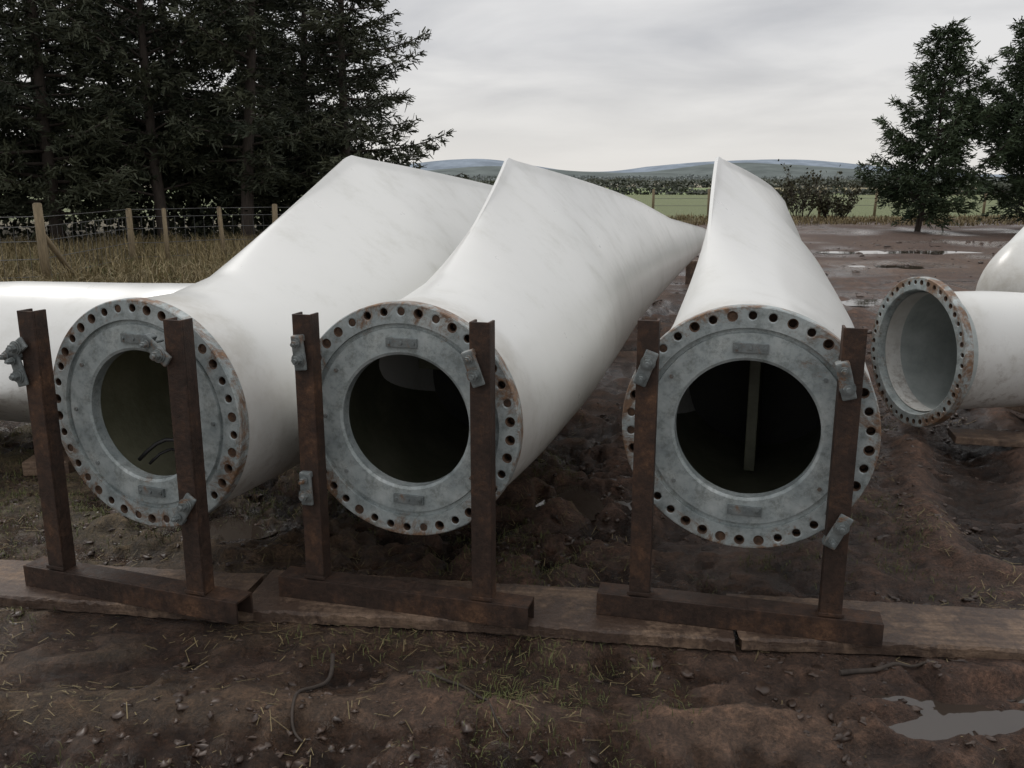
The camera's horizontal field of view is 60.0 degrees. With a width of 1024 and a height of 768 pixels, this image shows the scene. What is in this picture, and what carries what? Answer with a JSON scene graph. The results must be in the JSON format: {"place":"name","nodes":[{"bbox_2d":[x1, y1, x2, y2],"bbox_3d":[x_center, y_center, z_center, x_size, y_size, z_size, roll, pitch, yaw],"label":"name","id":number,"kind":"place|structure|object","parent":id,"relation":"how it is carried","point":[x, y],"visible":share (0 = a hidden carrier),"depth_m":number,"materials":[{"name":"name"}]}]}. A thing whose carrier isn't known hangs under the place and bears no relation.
{"place":"outdoors","nodes":[
{"label":"outdoors","id":0,"kind":"place"},
{"bbox_2d":[0,281,194,422],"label":"wind turbine blade","id":1,"kind":"object","parent":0,"point":[66,305],"visible":0.1,"depth_m":5.00,"materials":[{"name":"plastic"}]},
{"bbox_2d":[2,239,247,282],"bbox_3d":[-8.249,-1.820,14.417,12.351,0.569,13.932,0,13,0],"label":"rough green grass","id":2,"kind":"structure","parent":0,"point":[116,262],"depth_m":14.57,"materials":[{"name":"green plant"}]},
{"bbox_2d":[0,229,259,282],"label":"rough grass","id":3,"kind":"structure","parent":0,"point":[123,270],"depth_m":14.97,"materials":[{"name":"green plant"}]},
{"bbox_2d":[0,180,1023,767],"bbox_3d":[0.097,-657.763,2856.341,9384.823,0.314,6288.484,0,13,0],"label":"muddy ground","id":4,"kind":"structure","parent":0,"point":[748,728],"depth_m":3.13,"materials":[{"name":"brown soil"}]},
{"bbox_2d":[0,28,53,175],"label":"spruce tree","id":5,"kind":"object","parent":4,"relation":"on","point":[5,129],"visible":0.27,"depth_m":19.69,"materials":[{"name":"green plant"}]},
{"bbox_2d":[22,444,75,475],"bbox_3d":[-2.600,0.368,5.340,0.250,0.080,0.900,-1,13,-3],"label":"timber block","id":6,"kind":"object","parent":4,"relation":"on","point":[29,466],"depth_m":4.91,"materials":[{"name":"brown wood"}]},
{"bbox_2d":[0,0,145,238],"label":"spruce tree","id":7,"kind":"object","parent":4,"relation":"on","point":[63,90],"visible":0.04,"depth_m":22.99,"materials":[{"name":"green plant"}]},
{"bbox_2d":[0,0,182,244],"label":"spruce tree","id":8,"kind":"object","parent":4,"relation":"on","point":[51,191],"visible":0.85,"depth_m":19.33,"materials":[{"name":"green plant"}]},
{"bbox_2d":[13,1,221,229],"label":"spruce tree","id":9,"kind":"object","parent":4,"relation":"on","point":[111,68],"depth_m":27.13,"materials":[{"name":"green plant"}]},
{"bbox_2d":[0,560,263,622],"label":"wooden plank","id":10,"kind":"object","parent":4,"relation":"on","point":[16,590],"visible":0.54,"depth_m":3.41,"materials":[{"name":"brown wood"}]},
{"bbox_2d":[0,308,252,624],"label":"steel support frame","id":11,"kind":"object","parent":10,"relation":"on","point":[197,593],"visible":1,"depth_m":3.23,"materials":[{"name":"brown metal"}]},
{"bbox_2d":[53,155,492,526],"bbox_3d":[0.869,-1.575,9.399,0.968,1.451,13.413,5,14,19],"label":"wind turbine blade","id":12,"kind":"object","parent":11,"relation":"attached to","point":[344,237],"visible":0.54,"depth_m":3.65,"materials":[{"name":"plastic"}]},
{"bbox_2d":[0,203,289,281],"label":"wire fence","id":13,"kind":"object","parent":4,"relation":"on","point":[43,241],"visible":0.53,"depth_m":14.58,"materials":[{"name":"brown wood"}]},
{"bbox_2d":[26,0,266,241],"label":"pine tree","id":14,"kind":"object","parent":4,"relation":"on","point":[143,68],"visible":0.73,"depth_m":19.69,"materials":[{"name":"green plant"}]},
{"bbox_2d":[80,0,290,237],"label":"spruce tree","id":15,"kind":"object","parent":4,"relation":"on","point":[171,64],"visible":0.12,"depth_m":22.72,"materials":[{"name":"green plant"}]},
{"bbox_2d":[0,131,420,243],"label":"undergrowth","id":16,"kind":"object","parent":4,"relation":"on","point":[190,215],"visible":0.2,"depth_m":21.95,"materials":[{"name":"leaves"}]},
{"bbox_2d":[128,0,348,239],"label":"spruce tree","id":17,"kind":"object","parent":4,"relation":"on","point":[247,90],"visible":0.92,"depth_m":20.19,"materials":[{"name":"green plant"}]},
{"bbox_2d":[209,515,277,541],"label":"puddle","id":18,"kind":"object","parent":4,"relation":"on","point":[227,532],"visible":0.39,"depth_m":4.25,"materials":[{"name":"brown liquid"}]},
{"bbox_2d":[199,0,336,226],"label":"spruce tree","id":19,"kind":"object","parent":4,"relation":"on","point":[245,33],"visible":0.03,"depth_m":27.70,"materials":[{"name":"green plant"}]},
{"bbox_2d":[207,0,401,193],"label":"pine tree","id":20,"kind":"object","parent":4,"relation":"on","point":[297,17],"visible":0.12,"depth_m":23.49,"materials":[{"name":"green plant"}]},
{"bbox_2d":[291,653,334,742],"bbox_3d":[-0.633,0.967,2.820,0.067,0.065,0.476,1,13,3],"label":"fallen stick","id":21,"kind":"object","parent":4,"relation":"on","point":[331,671],"visible":1,"depth_m":2.82,"materials":[{"name":"brown wood"}]},
{"bbox_2d":[229,0,470,212],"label":"spruce tree","id":22,"kind":"object","parent":4,"relation":"on","point":[350,132],"visible":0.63,"depth_m":21.63,"materials":[{"name":"green plant"}]},
{"bbox_2d":[408,669,508,737],"bbox_3d":[-0.147,0.977,2.786,0.457,0.049,0.089,12,18,42],"label":"fallen stick","id":23,"kind":"object","parent":4,"relation":"on","point":[461,686],"visible":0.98,"depth_m":2.84,"materials":[{"name":"brown wood"}]},
{"bbox_2d":[238,569,735,651],"bbox_3d":[-0.103,0.842,3.357,1.821,0.050,0.368,2,13,7],"label":"wooden plank","id":24,"kind":"object","parent":4,"relation":"on","point":[566,612],"visible":0.61,"depth_m":3.24,"materials":[{"name":"brown wood"}]},
{"bbox_2d":[278,312,533,629],"bbox_3d":[-0.411,0.304,3.162,0.980,1.090,0.150,4,13,15],"label":"steel support frame","id":25,"kind":"object","parent":24,"relation":"on","point":[482,601],"visible":1,"depth_m":3.18,"materials":[{"name":"brown metal"}]},
{"bbox_2d":[596,318,883,646],"bbox_3d":[0.790,0.334,3.035,0.980,1.090,0.150,3,13,14],"label":"steel support frame","id":26,"kind":"object","parent":24,"relation":"on","point":[828,617],"visible":1,"depth_m":3.06,"materials":[{"name":"brown metal"}]},
{"bbox_2d":[622,157,880,547],"bbox_3d":[2.894,-1.537,9.250,0.892,1.433,13.413,4,14,18],"label":"wind turbine blade","id":27,"kind":"object","parent":26,"relation":"attached to","point":[750,339],"visible":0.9,"depth_m":3.41,"materials":[{"name":"plastic"}]},
{"bbox_2d":[0,423,1004,767],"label":"grass tufts","id":28,"kind":"object","parent":4,"relation":"on","point":[486,693],"visible":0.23,"depth_m":3.64,"materials":[{"name":"green plant"}]},
{"bbox_2d":[0,398,1023,767],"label":"mud clods","id":29,"kind":"object","parent":4,"relation":"on","point":[762,688],"visible":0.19,"depth_m":2.95,"materials":[{"name":"brown soil"}]},
{"bbox_2d":[0,412,1023,767],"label":"straw litter","id":30,"kind":"object","parent":4,"relation":"on","point":[438,632],"visible":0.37,"depth_m":3.17,"materials":[{"name":"beige plant"}]},
{"bbox_2d":[535,484,631,520],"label":"puddle","id":31,"kind":"object","parent":4,"relation":"on","point":[588,504],"visible":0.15,"depth_m":4.65,"materials":[{"name":"brown liquid"}]},
{"bbox_2d":[225,182,1016,194],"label":"hedgerow","id":32,"kind":"object","parent":4,"relation":"on","point":[624,190],"visible":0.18,"depth_m":93.22,"materials":[{"name":"green plant"}]},
{"bbox_2d":[685,260,697,283],"bbox_3d":[2.850,-1.719,13.715,0.300,0.380,0.280,4,14,17],"label":"timber block","id":33,"kind":"object","parent":4,"relation":"on","point":[691,267],"depth_m":13.60,"materials":[{"name":"brown wood"}]},
{"bbox_2d":[320,158,706,535],"bbox_3d":[1.564,-1.569,9.414,0.883,1.433,13.413,4,14,17],"label":"wind turbine blade","id":34,"kind":"object","parent":33,"relation":"on","point":[563,281],"visible":0.86,"depth_m":3.87,"materials":[{"name":"plastic"}]},
{"bbox_2d":[448,174,997,179],"bbox_3d":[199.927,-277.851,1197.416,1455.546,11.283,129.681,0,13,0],"label":"distant tree row","id":35,"kind":"object","parent":4,"relation":"on","point":[644,177],"visible":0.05,"depth_m":1187.73,"materials":[{"name":"green plant"}]},
{"bbox_2d":[468,176,1006,183],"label":"distant tree row","id":36,"kind":"object","parent":4,"relation":"on","point":[594,180],"visible":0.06,"depth_m":316.16,"materials":[{"name":"green plant"}]},
{"bbox_2d":[469,175,1007,181],"bbox_3d":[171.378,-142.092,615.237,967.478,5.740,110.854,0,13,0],"label":"distant tree row","id":37,"kind":"object","parent":4,"relation":"on","point":[581,178],"visible":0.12,"depth_m":587.33,"materials":[{"name":"green plant"}]},
{"bbox_2d":[485,178,1006,187],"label":"hedgerow","id":38,"kind":"object","parent":4,"relation":"on","point":[702,183],"visible":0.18,"depth_m":170.26,"materials":[{"name":"green plant"}]},
{"bbox_2d":[774,159,842,218],"bbox_3d":[11.621,-7.736,35.339,2.568,2.399,2.860,-7,15,-27],"label":"shrub","id":39,"kind":"object","parent":4,"relation":"on","point":[804,192],"visible":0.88,"depth_m":35.34,"materials":[{"name":"green plant"}]},
{"bbox_2d":[604,240,1017,413],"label":"mud clods","id":40,"kind":"object","parent":4,"relation":"on","point":[856,271],"visible":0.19,"depth_m":18.18,"materials":[{"name":"brown soil"}]},
{"bbox_2d":[808,183,862,218],"bbox_3d":[12.797,-7.242,35.211,2.002,1.495,1.659,0,13,0],"label":"shrub","id":41,"kind":"object","parent":4,"relation":"on","point":[826,205],"visible":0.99,"depth_m":35.01,"materials":[{"name":"green plant"}]},
{"bbox_2d":[652,189,1019,216],"bbox_3d":[19.200,-7.713,38.297,26.538,1.406,0.120,-1,13,-2],"label":"field fence","id":42,"kind":"object","parent":4,"relation":"on","point":[709,192],"visible":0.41,"depth_m":37.78,"materials":[{"name":"wood"}]},
{"bbox_2d":[667,213,1023,225],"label":"field margin grass","id":43,"kind":"structure","parent":4,"relation":"on","point":[880,219],"depth_m":33.46,"materials":[{"name":"plant"}]},
{"bbox_2d":[841,299,883,305],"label":"puddle","id":44,"kind":"object","parent":4,"relation":"on","point":[863,302],"visible":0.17,"depth_m":12.09,"materials":[{"name":"grey liquid"}]},
{"bbox_2d":[726,594,1023,660],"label":"wooden plank","id":45,"kind":"object","parent":4,"relation":"on","point":[928,631],"visible":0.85,"depth_m":3.10,"materials":[{"name":"brown wood"}]},
{"bbox_2d":[838,661,924,675],"bbox_3d":[1.239,0.950,2.971,0.301,0.033,0.025,-2,13,-8],"label":"fallen stick","id":46,"kind":"object","parent":4,"relation":"on","point":[860,670],"visible":1,"depth_m":2.96,"materials":[{"name":"brown wood"}]},
{"bbox_2d":[849,265,924,268],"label":"puddle","id":47,"kind":"object","parent":4,"relation":"on","point":[900,266],"visible":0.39,"depth_m":17.07,"materials":[{"name":"grey liquid"}]},
{"bbox_2d":[813,251,983,253],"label":"puddle","id":48,"kind":"object","parent":4,"relation":"on","point":[901,252],"visible":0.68,"depth_m":20.33,"materials":[{"name":"grey liquid"}]},
{"bbox_2d":[831,695,1023,739],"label":"puddle","id":49,"kind":"object","parent":4,"relation":"on","point":[936,720],"visible":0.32,"depth_m":2.75,"materials":[{"name":"grey liquid"}]},
{"bbox_2d":[854,16,1020,231],"bbox_3d":[12.815,-7.645,26.816,4.032,6.455,4.766,-9,16,-33],"label":"pine tree","id":50,"kind":"object","parent":4,"relation":"on","point":[951,139],"visible":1,"depth_m":26.44,"materials":[{"name":"green plant"}]},
{"bbox_2d":[947,427,1023,447],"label":"timber block","id":51,"kind":"object","parent":4,"relation":"on","point":[986,437],"depth_m":5.39,"materials":[{"name":"brown wood"}]},
{"bbox_2d":[1006,406,1023,413],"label":"timber block","id":52,"kind":"object","parent":51,"relation":"on","point":[1020,409],"depth_m":5.93,"materials":[{"name":"brown wood"}]},
{"bbox_2d":[871,277,1023,426],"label":"wind turbine blade","id":53,"kind":"object","parent":52,"relation":"on","point":[941,352],"visible":1,"depth_m":5.43,"materials":[{"name":"plastic"}]},
{"bbox_2d":[958,15,1023,223],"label":"pine tree","id":54,"kind":"object","parent":4,"relation":"on","point":[1013,123],"visible":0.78,"depth_m":27.19,"materials":[{"name":"green plant"}]},
{"bbox_2d":[2,0,1023,173],"label":"sky","id":55,"kind":"structure","parent":0,"point":[570,85],"materials":[{"name":"grey"}]},
{"bbox_2d":[103,163,961,178],"bbox_3d":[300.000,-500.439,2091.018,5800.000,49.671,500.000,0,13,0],"label":"hills","id":56,"kind":"structure","parent":0,"point":[760,170],"depth_m":2048.59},
{"bbox_2d":[318,159,1009,176],"bbox_3d":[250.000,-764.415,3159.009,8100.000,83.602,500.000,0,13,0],"label":"distant hills","id":57,"kind":"structure","parent":0,"point":[446,164],"depth_m":3206.55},
{"bbox_3d":[4.600,-0.223,7.543,0.300,0.260,1.000,-7,15,-28],"label":"timber block","id":58,"kind":"object","parent":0,"visible":0},
{"bbox_2d":[976,227,1023,292],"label":"wind turbine blade","id":59,"kind":"object","parent":58,"relation":"on","point":[1003,270],"visible":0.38,"depth_m":6.88,"materials":[{"name":"white plastic"}]}
]}

